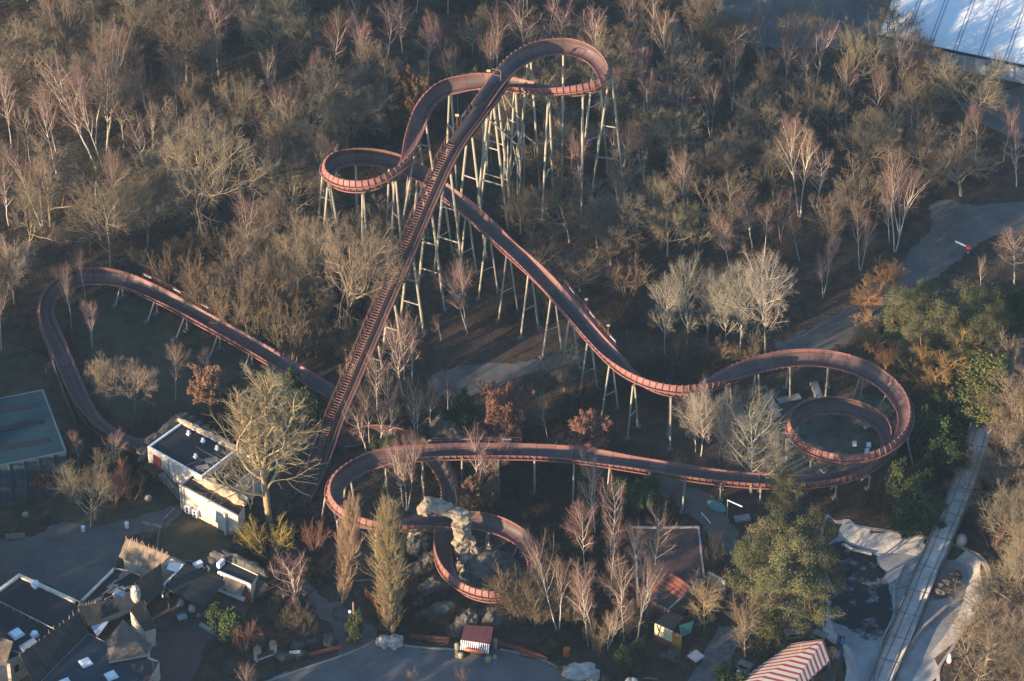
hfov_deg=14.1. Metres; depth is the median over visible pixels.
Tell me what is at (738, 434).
aspen tree
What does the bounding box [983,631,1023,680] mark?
oak tree
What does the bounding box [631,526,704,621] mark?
walled building
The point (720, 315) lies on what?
aspen tree
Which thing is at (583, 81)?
oak tree
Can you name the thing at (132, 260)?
bare shrub
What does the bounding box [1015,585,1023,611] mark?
oak tree
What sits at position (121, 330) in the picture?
grass
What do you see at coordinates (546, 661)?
kerb
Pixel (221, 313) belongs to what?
bare shrub
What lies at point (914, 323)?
pine tree
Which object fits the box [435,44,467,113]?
birch tree
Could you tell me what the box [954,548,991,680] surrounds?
guard rail
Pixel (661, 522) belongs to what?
birch tree
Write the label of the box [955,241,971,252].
stop barrier
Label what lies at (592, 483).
birch tree
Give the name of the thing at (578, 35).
oak tree
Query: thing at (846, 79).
birch tree
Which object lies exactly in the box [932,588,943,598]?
basin rock
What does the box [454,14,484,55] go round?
birch tree
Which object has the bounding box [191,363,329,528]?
bare tree
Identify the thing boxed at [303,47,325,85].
birch tree
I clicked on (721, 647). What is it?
path
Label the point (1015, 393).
oak tree
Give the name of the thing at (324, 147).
birch tree
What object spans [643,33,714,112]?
oak tree
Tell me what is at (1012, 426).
oak tree
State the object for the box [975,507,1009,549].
reddish shrub
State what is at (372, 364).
birch tree
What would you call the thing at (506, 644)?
board fence
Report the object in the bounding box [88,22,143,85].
oak tree
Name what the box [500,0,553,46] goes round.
birch tree
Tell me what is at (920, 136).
oak tree
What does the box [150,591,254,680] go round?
pavement
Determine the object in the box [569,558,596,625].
birch tree
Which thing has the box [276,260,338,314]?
oak tree
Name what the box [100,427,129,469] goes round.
birch tree
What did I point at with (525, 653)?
bench
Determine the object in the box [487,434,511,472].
birch tree
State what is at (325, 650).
board fence
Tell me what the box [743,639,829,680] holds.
striped tent
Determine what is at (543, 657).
board fence
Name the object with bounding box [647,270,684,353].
aspen tree
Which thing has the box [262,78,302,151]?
birch tree
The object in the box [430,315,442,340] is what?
birch tree
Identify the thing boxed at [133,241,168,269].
bare shrub
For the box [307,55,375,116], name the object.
oak tree
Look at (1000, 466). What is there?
oak tree
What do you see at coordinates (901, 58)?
birch tree
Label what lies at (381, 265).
bare shrub
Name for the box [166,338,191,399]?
birch tree
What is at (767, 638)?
evergreen tree
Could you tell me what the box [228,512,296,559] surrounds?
yellow shrub
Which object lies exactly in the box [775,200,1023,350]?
road
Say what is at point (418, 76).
oak tree
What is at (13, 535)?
bench
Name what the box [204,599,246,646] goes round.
evergreen shrub
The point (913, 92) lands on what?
oak tree
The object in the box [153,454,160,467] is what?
door
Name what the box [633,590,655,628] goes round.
bare shrub
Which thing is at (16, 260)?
oak tree
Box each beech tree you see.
[29,470,53,499]
[187,361,227,419]
[385,64,440,128]
[461,471,481,506]
[474,475,499,512]
[476,378,534,441]
[564,408,611,448]
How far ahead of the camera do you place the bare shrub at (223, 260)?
663.46 m
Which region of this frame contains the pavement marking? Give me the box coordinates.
[142,521,162,527]
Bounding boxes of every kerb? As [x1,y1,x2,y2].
[156,517,195,562]
[268,640,375,680]
[403,644,453,649]
[500,648,557,667]
[842,543,871,554]
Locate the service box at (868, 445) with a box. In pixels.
[866,442,871,448]
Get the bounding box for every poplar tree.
[333,487,363,603]
[356,490,415,633]
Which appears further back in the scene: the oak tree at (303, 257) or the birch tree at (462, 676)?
the oak tree at (303, 257)
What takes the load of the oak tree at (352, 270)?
on the ground at (218, 662)
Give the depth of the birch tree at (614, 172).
676.07 m
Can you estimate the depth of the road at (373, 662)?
600.30 m
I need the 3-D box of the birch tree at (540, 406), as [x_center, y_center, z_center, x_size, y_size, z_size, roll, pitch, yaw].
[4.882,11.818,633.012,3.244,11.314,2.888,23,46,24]
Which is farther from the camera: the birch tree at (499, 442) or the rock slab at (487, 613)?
the birch tree at (499, 442)
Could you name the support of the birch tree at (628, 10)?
on the ground at (218, 662)
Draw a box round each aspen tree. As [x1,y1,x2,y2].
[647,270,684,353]
[665,249,711,343]
[668,386,711,451]
[672,395,699,438]
[683,376,723,455]
[691,263,729,345]
[705,264,743,345]
[708,384,743,462]
[709,384,798,493]
[720,258,760,351]
[721,245,798,353]
[723,415,750,460]
[759,431,794,473]
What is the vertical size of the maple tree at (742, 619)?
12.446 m
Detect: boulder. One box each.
[22,511,27,516]
[43,510,50,515]
[145,495,151,500]
[375,634,389,648]
[387,633,403,649]
[599,674,609,680]
[660,652,666,659]
[826,646,838,658]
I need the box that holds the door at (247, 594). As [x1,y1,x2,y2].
[244,590,251,603]
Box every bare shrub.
[122,246,156,278]
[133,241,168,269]
[136,241,206,295]
[160,227,215,260]
[173,248,230,312]
[177,236,205,273]
[183,276,211,306]
[193,267,252,342]
[199,221,240,266]
[203,252,230,291]
[207,244,240,278]
[214,224,254,264]
[229,271,244,295]
[234,263,289,344]
[243,302,279,328]
[246,216,275,253]
[246,273,290,314]
[255,242,302,323]
[257,294,323,362]
[265,589,292,633]
[285,600,317,641]
[301,299,333,342]
[305,210,332,236]
[317,322,375,361]
[318,281,338,309]
[327,203,376,238]
[336,263,356,289]
[337,276,370,311]
[339,313,366,349]
[340,256,379,288]
[343,229,383,265]
[355,248,400,284]
[358,300,379,329]
[362,292,386,312]
[367,201,391,239]
[381,228,408,265]
[387,423,414,445]
[411,425,425,444]
[470,471,503,509]
[476,559,563,626]
[483,569,538,623]
[506,567,554,627]
[523,277,561,314]
[530,584,558,628]
[551,588,585,627]
[556,363,597,402]
[582,614,612,654]
[593,250,657,297]
[602,599,644,639]
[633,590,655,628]
[664,327,696,366]
[693,333,736,361]
[703,529,725,572]
[731,330,769,360]
[987,421,1011,459]
[988,449,1013,495]
[992,493,1022,530]
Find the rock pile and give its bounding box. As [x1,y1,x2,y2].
[428,413,467,442]
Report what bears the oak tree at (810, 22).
on the ground at (218, 662)
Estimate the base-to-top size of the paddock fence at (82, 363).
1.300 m
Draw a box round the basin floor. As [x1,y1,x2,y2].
[826,536,968,680]
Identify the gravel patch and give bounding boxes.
[428,354,580,395]
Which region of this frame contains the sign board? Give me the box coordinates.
[289,650,299,653]
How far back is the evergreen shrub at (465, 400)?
637.74 m
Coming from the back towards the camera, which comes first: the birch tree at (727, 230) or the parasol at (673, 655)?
the birch tree at (727, 230)
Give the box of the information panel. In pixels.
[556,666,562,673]
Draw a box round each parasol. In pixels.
[667,648,680,662]
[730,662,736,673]
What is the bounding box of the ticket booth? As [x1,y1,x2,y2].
[460,625,492,656]
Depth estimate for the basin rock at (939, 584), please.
613.50 m
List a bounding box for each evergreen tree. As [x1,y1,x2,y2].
[748,608,789,661]
[918,388,954,429]
[944,349,1016,445]
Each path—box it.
[295,581,377,655]
[688,626,740,680]
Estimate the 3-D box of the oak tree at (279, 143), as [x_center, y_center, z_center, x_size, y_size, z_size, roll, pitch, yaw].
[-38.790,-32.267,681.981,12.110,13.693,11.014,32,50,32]
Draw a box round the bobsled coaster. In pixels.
[37,37,916,602]
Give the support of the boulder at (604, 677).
on the ground at (218, 662)
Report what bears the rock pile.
on the ground at (218, 662)
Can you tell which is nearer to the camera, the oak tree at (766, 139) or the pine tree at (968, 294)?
the pine tree at (968, 294)
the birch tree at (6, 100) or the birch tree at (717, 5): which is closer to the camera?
the birch tree at (6, 100)
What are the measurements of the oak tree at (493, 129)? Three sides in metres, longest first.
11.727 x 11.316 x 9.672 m
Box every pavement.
[0,506,183,599]
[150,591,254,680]
[737,393,898,475]
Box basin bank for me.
[819,514,989,680]
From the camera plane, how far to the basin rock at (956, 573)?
615.45 m
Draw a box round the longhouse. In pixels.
[119,536,185,605]
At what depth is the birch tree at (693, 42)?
699.44 m
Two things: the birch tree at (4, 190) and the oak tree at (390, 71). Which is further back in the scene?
the oak tree at (390, 71)
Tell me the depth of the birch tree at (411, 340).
640.87 m
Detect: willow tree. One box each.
[848,273,889,317]
[848,308,895,352]
[866,255,910,293]
[869,338,901,369]
[887,324,980,401]
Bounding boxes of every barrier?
[700,512,710,523]
[726,500,741,516]
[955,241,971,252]
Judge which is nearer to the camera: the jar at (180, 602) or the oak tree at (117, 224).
the jar at (180, 602)
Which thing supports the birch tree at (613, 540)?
on the ground at (218, 662)
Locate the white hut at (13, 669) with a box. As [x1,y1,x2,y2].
[0,637,20,680]
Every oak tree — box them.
[0,10,43,88]
[0,18,59,78]
[0,50,33,116]
[0,138,15,169]
[0,231,37,304]
[6,172,71,256]
[11,131,95,226]
[20,45,92,110]
[27,0,90,64]
[43,0,120,27]
[43,447,117,531]
[57,173,161,268]
[58,140,121,203]
[60,14,139,100]
[74,17,120,62]
[77,54,143,147]
[82,351,129,408]
[84,0,124,39]
[86,0,156,41]
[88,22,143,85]
[92,356,159,414]
[101,146,200,225]
[110,173,191,248]
[113,0,173,56]
[129,0,227,65]
[138,94,224,173]
[152,0,204,29]
[154,6,242,84]
[155,104,283,235]
[163,66,234,142]
[179,32,230,93]
[205,0,289,42]
[206,235,295,312]
[212,68,278,147]
[220,219,298,291]
[234,0,319,80]
[236,186,322,261]
[241,215,324,283]
[249,159,344,230]
[250,118,318,179]
[257,225,336,288]
[261,88,345,166]
[262,0,302,24]
[269,205,344,304]
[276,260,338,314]
[277,5,332,82]
[282,115,354,179]
[295,214,355,279]
[296,66,398,148]
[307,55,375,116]
[315,204,422,329]
[345,233,402,300]
[350,32,409,106]
[355,79,410,139]
[356,194,421,254]
[374,60,443,126]
[455,104,526,163]
[462,65,560,141]
[464,3,499,47]
[472,90,537,136]
[495,177,542,234]
[501,59,574,128]
[508,166,593,248]
[516,121,569,186]
[521,227,568,272]
[534,55,591,105]
[534,339,586,391]
[540,106,600,169]
[542,16,607,68]
[549,242,615,290]
[559,58,630,116]
[565,197,616,252]
[573,27,647,117]
[574,140,674,239]
[574,204,644,264]
[596,19,653,73]
[598,97,650,164]
[621,171,682,233]
[625,100,709,172]
[639,179,697,256]
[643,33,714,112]
[662,132,718,195]
[669,3,762,76]
[669,199,732,256]
[674,124,747,199]
[676,0,746,60]
[679,165,761,253]
[699,123,769,184]
[729,75,782,143]
[736,100,799,177]
[739,46,796,109]
[745,133,809,213]
[774,0,835,66]
[779,64,831,139]
[797,76,849,143]
[803,190,850,247]
[822,11,896,113]
[831,109,905,195]
[832,152,899,229]
[844,92,914,170]
[867,0,924,52]
[878,69,960,138]
[881,25,935,75]
[888,115,951,173]
[890,26,946,99]
[902,120,999,195]
[904,50,1021,130]
[938,611,1018,680]
[943,443,1023,517]
[943,561,1023,643]
[952,597,1023,673]
[969,357,1022,431]
[971,324,1023,425]
[974,540,1023,602]
[976,478,1023,560]
[976,487,1023,543]
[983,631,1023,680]
[984,367,1023,442]
[984,595,1023,664]
[985,411,1023,485]
[989,638,1023,679]
[995,411,1023,490]
[995,605,1023,678]
[997,522,1023,625]
[1000,499,1023,559]
[1003,382,1023,432]
[1003,505,1023,556]
[1003,555,1023,585]
[1011,407,1023,456]
[1015,465,1023,509]
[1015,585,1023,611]
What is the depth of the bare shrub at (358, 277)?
662.37 m
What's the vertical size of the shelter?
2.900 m
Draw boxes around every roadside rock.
[275,651,282,659]
[280,651,290,661]
[288,650,295,660]
[291,640,304,650]
[295,651,303,660]
[301,650,308,657]
[312,638,318,645]
[322,633,337,647]
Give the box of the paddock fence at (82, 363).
[74,341,92,397]
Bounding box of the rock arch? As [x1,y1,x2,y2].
[407,496,481,573]
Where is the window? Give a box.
[14,664,18,672]
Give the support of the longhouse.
on the ground at (218, 662)
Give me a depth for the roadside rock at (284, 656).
600.81 m
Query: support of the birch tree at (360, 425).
on the ground at (218, 662)
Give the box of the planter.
[563,646,569,657]
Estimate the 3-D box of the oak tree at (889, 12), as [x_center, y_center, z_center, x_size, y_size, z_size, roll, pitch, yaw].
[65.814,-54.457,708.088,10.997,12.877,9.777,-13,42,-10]
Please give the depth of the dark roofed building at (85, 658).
595.59 m
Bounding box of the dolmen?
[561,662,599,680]
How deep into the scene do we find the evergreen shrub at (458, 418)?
636.87 m
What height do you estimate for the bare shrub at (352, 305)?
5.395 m
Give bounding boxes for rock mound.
[458,549,524,590]
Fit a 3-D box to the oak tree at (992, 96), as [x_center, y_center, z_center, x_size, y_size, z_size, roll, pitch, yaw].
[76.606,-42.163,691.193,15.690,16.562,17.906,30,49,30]
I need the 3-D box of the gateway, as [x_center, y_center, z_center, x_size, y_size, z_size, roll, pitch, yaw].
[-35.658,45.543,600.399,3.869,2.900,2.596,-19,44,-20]
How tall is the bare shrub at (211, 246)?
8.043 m
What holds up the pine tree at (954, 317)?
on the ground at (218, 662)
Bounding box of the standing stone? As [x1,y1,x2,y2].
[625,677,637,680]
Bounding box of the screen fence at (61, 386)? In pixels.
[39,325,75,426]
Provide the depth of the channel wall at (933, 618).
607.02 m
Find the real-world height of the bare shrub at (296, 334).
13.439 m
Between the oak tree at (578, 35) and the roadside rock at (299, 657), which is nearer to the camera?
the roadside rock at (299, 657)
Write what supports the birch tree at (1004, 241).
on the ground at (218, 662)
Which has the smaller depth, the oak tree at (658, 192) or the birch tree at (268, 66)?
the oak tree at (658, 192)
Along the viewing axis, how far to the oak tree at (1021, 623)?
590.67 m
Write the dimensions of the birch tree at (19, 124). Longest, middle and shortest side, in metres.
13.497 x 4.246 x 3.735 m
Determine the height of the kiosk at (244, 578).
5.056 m
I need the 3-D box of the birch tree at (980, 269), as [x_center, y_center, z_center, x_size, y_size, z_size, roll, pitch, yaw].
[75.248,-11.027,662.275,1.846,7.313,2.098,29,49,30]
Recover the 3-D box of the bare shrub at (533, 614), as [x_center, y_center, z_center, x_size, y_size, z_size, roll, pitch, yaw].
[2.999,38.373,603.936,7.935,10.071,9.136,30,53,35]
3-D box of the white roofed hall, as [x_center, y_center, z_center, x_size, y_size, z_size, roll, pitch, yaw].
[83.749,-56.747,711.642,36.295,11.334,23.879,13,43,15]
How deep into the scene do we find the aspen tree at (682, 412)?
633.54 m
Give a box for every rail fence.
[155,614,198,619]
[156,619,199,631]
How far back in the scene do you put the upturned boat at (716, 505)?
625.42 m
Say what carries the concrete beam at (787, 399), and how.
on the pavement at (837, 434)
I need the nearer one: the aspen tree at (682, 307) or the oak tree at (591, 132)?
the aspen tree at (682, 307)
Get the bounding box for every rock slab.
[406,532,432,558]
[410,550,438,576]
[413,600,456,626]
[417,575,450,596]
[445,608,479,637]
[478,603,516,631]
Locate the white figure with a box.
[946,654,951,663]
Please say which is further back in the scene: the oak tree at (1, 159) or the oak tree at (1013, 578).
the oak tree at (1, 159)
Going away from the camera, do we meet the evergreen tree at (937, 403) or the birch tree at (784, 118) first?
the evergreen tree at (937, 403)
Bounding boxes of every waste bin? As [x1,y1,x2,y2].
[124,521,128,528]
[177,611,187,621]
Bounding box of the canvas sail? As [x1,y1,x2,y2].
[91,621,108,636]
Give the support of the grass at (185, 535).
on the ground at (218, 662)
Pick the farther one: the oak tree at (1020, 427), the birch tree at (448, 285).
the birch tree at (448, 285)
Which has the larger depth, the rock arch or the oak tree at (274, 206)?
the oak tree at (274, 206)
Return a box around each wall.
[199,623,215,634]
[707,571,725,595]
[875,564,907,680]
[892,605,947,679]
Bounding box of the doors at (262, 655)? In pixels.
[257,650,273,664]
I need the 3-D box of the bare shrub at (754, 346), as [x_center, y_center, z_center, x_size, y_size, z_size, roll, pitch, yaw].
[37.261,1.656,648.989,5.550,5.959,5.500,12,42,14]
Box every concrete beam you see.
[734,413,750,430]
[734,513,750,522]
[765,394,781,417]
[777,393,801,404]
[809,381,822,397]
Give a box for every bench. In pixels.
[5,532,24,540]
[428,636,449,643]
[519,649,540,660]
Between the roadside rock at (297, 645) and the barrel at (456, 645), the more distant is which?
the roadside rock at (297, 645)
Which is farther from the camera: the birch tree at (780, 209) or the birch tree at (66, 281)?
the birch tree at (780, 209)
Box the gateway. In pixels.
[253,640,276,664]
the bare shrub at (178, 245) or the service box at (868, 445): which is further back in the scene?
the bare shrub at (178, 245)
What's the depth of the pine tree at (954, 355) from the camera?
640.11 m
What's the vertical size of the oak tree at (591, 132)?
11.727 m
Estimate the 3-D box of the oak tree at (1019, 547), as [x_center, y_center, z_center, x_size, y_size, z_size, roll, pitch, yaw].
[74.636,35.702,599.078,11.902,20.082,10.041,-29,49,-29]
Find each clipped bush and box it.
[539,634,560,655]
[552,629,570,648]
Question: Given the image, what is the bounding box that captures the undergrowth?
[0,0,1023,680]
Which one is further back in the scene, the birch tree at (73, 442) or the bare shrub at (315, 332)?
the bare shrub at (315, 332)
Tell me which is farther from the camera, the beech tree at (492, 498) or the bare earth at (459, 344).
the bare earth at (459, 344)
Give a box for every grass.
[0,341,85,439]
[0,486,180,532]
[87,292,321,433]
[155,511,240,561]
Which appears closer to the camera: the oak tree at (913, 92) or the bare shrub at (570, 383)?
the bare shrub at (570, 383)
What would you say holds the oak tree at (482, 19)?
on the ground at (218, 662)
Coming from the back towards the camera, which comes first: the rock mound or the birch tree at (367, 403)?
the birch tree at (367, 403)
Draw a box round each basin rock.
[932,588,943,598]
[934,581,946,588]
[939,588,950,597]
[941,576,952,587]
[947,587,953,596]
[948,570,961,577]
[948,576,957,588]
[955,577,961,585]
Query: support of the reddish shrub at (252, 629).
on the ground at (218, 662)
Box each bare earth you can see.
[432,294,553,368]
[603,387,775,471]
[934,185,1023,204]
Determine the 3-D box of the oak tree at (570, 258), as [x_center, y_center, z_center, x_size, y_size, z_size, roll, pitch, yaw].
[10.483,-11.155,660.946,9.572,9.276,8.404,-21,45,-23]
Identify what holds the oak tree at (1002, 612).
on the ground at (218, 662)
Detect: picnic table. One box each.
[735,659,754,672]
[784,628,800,639]
[811,628,829,639]
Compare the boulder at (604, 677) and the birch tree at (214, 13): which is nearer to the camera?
the boulder at (604, 677)
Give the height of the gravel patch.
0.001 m
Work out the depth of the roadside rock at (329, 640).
603.11 m
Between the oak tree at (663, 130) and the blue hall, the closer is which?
the blue hall
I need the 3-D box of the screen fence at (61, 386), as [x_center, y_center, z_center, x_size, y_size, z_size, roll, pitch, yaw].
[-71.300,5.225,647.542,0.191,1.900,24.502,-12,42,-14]
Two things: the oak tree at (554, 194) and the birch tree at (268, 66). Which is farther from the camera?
the birch tree at (268, 66)
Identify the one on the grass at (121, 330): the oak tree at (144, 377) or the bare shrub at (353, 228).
the oak tree at (144, 377)
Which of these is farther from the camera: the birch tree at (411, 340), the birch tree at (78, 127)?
the birch tree at (78, 127)
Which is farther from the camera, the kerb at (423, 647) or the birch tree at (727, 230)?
the birch tree at (727, 230)
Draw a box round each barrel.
[454,642,459,648]
[458,650,463,658]
[485,654,491,662]
[492,638,497,644]
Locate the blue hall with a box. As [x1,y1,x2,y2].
[0,389,69,504]
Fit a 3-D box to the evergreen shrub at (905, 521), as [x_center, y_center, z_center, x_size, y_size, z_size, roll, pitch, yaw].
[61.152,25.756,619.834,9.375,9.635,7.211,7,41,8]
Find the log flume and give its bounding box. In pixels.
[868,361,1023,680]
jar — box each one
[177,598,183,606]
[188,604,195,613]
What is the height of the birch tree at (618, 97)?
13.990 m
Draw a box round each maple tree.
[682,567,725,628]
[724,589,765,657]
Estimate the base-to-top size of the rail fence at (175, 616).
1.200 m
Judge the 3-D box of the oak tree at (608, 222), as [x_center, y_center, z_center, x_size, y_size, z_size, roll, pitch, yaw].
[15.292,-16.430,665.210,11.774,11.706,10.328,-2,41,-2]
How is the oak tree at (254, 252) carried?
on the ground at (218, 662)
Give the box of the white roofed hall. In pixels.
[877,0,1023,83]
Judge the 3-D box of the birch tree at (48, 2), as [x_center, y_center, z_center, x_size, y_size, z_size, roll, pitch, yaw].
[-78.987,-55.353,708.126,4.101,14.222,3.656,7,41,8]
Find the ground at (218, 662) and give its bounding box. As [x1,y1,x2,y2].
[0,0,1023,680]
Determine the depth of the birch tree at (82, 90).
675.70 m
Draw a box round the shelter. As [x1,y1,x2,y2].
[250,635,266,654]
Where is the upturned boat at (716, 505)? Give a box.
[707,500,725,511]
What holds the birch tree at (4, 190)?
on the ground at (218, 662)
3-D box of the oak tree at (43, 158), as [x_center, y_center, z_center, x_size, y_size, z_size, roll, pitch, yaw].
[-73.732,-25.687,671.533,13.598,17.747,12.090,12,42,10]
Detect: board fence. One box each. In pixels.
[310,644,341,656]
[365,588,380,629]
[409,633,449,639]
[497,641,518,650]
[519,645,546,659]
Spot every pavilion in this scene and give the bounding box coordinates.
[106,620,152,662]
[165,563,225,620]
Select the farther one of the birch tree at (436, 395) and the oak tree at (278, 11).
the oak tree at (278, 11)
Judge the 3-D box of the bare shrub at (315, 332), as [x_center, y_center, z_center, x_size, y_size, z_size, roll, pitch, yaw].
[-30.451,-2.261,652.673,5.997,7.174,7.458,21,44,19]
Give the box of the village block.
[0,567,140,680]
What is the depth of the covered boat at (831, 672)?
599.20 m
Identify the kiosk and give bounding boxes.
[200,550,268,603]
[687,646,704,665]
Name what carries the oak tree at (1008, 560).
on the ground at (218, 662)
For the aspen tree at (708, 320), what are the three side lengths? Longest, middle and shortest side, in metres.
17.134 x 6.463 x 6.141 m
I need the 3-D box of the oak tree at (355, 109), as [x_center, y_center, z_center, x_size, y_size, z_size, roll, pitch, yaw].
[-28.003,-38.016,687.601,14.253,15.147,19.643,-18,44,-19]
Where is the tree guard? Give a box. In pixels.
[332,603,354,622]
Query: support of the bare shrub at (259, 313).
on the ground at (218, 662)
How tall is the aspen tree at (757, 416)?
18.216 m
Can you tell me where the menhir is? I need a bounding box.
[130,585,140,602]
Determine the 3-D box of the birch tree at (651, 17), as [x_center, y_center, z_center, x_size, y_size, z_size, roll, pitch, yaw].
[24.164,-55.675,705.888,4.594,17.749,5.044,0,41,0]
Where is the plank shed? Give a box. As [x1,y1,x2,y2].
[129,599,155,646]
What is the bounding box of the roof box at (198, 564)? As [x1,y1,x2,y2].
[192,559,202,567]
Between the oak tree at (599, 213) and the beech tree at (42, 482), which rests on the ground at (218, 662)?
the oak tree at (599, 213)
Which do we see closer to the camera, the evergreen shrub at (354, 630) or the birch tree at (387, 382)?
the evergreen shrub at (354, 630)
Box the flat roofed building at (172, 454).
[136,412,261,538]
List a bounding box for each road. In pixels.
[265,639,571,680]
[650,475,738,557]
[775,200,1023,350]
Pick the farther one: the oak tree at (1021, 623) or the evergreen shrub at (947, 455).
the evergreen shrub at (947, 455)
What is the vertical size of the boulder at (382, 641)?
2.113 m
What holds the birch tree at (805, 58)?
on the ground at (218, 662)
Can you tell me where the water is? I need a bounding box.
[827,540,895,640]
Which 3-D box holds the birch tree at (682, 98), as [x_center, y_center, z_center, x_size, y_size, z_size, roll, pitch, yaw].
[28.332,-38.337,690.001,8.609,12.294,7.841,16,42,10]
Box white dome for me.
[955,534,966,545]
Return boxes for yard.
[711,0,891,48]
[961,87,1023,138]
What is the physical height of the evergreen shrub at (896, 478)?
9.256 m
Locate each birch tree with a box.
[0,70,18,145]
[0,132,47,225]
[0,158,14,225]
[0,279,13,350]
[10,103,32,161]
[28,79,59,173]
[31,46,96,168]
[35,81,55,150]
[38,0,58,45]
[50,259,74,328]
[52,52,101,166]
[66,250,85,302]
[66,430,83,466]
[79,300,98,347]
[84,20,123,143]
[91,14,137,152]
[98,143,132,216]
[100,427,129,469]
[118,52,159,126]
[118,106,160,180]
[138,90,167,150]
[160,51,185,116]
[164,0,185,45]
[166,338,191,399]
[196,346,209,369]
[200,0,239,73]
[229,189,280,272]
[233,660,257,680]
[258,136,285,200]
[259,46,278,113]
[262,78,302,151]
[265,547,310,611]
[286,143,310,206]
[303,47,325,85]
[310,128,344,204]
[320,4,358,68]
[336,349,370,387]
[341,399,366,452]
[343,0,363,48]
[348,9,371,86]
[352,380,384,445]
[364,351,391,421]
[368,389,405,439]
[373,0,407,64]
[373,315,417,399]
[374,366,399,426]
[376,450,414,506]
[383,427,422,511]
[385,0,416,53]
[387,305,419,385]
[394,374,433,440]
[396,311,426,385]
[404,669,420,680]
[413,25,439,77]
[417,7,452,75]
[422,374,440,414]
[430,265,476,327]
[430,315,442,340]
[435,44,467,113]
[441,367,460,417]
[445,246,476,333]
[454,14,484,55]
[454,667,470,680]
[462,420,496,495]
[476,29,503,72]
[481,0,514,67]
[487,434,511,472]
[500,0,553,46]
[520,524,574,629]
[534,391,551,440]
[542,0,580,55]
[546,0,560,32]
[551,98,567,132]
[561,496,598,570]
[564,123,594,189]
[565,557,596,646]
[567,4,607,44]
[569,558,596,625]
[576,453,609,537]
[580,2,607,51]
[594,88,626,147]
[596,556,637,640]
[598,471,626,553]
[598,599,635,650]
[601,505,628,598]
[602,157,624,200]
[604,120,638,188]
[605,55,628,130]
[615,0,642,46]
[619,518,647,569]
[621,29,653,114]
[624,119,656,181]
[626,0,649,44]
[632,549,667,637]
[636,61,660,147]
[637,502,682,564]
[642,0,663,53]
[645,80,680,141]
[647,4,684,92]
[657,71,701,137]
[665,144,696,223]
[679,25,701,86]
[695,73,724,138]
[710,217,733,267]
[713,0,725,26]
[719,36,747,110]
[728,186,761,247]
[747,0,772,55]
[753,199,777,254]
[772,16,815,102]
[772,116,819,217]
[772,189,800,243]
[779,104,794,150]
[780,210,804,260]
[782,113,802,179]
[792,11,841,101]
[804,148,834,208]
[812,234,840,298]
[833,48,862,125]
[847,190,878,270]
[860,34,876,79]
[864,63,890,129]
[874,143,909,236]
[876,157,929,251]
[878,196,894,242]
[888,21,919,103]
[899,65,929,125]
[965,98,986,158]
[976,256,985,281]
[987,224,1023,284]
[1000,129,1023,186]
[1002,103,1020,161]
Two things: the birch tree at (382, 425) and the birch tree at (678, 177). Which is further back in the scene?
the birch tree at (678, 177)
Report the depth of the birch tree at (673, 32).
696.21 m
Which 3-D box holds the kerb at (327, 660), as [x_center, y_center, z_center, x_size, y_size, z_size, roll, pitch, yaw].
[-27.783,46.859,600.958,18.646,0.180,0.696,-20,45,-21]
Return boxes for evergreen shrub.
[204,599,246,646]
[274,365,302,409]
[283,382,317,414]
[298,390,326,426]
[344,609,364,645]
[369,434,399,450]
[438,404,470,428]
[450,386,478,426]
[611,477,649,515]
[612,637,651,678]
[631,473,661,520]
[710,659,748,680]
[883,456,913,501]
[887,487,948,538]
[899,466,940,523]
[907,402,953,455]
[923,433,973,481]
[942,385,976,432]
[986,288,1023,325]
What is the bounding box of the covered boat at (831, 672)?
[823,635,844,680]
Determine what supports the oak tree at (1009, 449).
on the ground at (218, 662)
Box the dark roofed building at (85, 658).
[42,633,159,680]
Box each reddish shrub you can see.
[91,463,130,507]
[111,451,147,501]
[131,662,155,680]
[229,614,263,652]
[299,515,331,554]
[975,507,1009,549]
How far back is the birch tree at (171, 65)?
691.23 m
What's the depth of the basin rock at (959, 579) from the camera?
614.51 m
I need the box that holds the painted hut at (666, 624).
[654,611,693,650]
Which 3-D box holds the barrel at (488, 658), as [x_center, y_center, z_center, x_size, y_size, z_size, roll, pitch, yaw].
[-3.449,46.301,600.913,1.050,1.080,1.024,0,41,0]
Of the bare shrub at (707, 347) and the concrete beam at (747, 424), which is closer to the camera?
the concrete beam at (747, 424)
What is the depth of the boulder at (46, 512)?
624.24 m
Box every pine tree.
[724,533,771,620]
[736,559,796,643]
[745,503,809,606]
[754,527,823,628]
[761,468,805,517]
[784,503,848,607]
[786,569,845,640]
[804,537,849,625]
[878,282,927,359]
[892,312,940,374]
[904,275,950,336]
[918,296,967,369]
[938,276,1012,355]
[940,341,974,384]
[952,312,1003,368]
[974,297,1022,356]
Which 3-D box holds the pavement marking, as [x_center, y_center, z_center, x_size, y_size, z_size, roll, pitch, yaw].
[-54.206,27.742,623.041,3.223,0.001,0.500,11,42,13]
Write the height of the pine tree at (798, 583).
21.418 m
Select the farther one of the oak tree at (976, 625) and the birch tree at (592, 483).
the birch tree at (592, 483)
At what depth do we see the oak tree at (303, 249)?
657.88 m
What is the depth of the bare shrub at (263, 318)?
655.16 m
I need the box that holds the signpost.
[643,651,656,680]
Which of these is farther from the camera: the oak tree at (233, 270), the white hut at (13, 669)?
the oak tree at (233, 270)
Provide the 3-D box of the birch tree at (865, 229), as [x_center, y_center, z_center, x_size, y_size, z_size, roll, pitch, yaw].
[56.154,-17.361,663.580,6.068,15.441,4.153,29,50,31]
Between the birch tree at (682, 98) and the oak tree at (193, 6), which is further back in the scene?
the oak tree at (193, 6)
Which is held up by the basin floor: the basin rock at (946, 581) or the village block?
the basin rock at (946, 581)
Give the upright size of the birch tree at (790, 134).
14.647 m

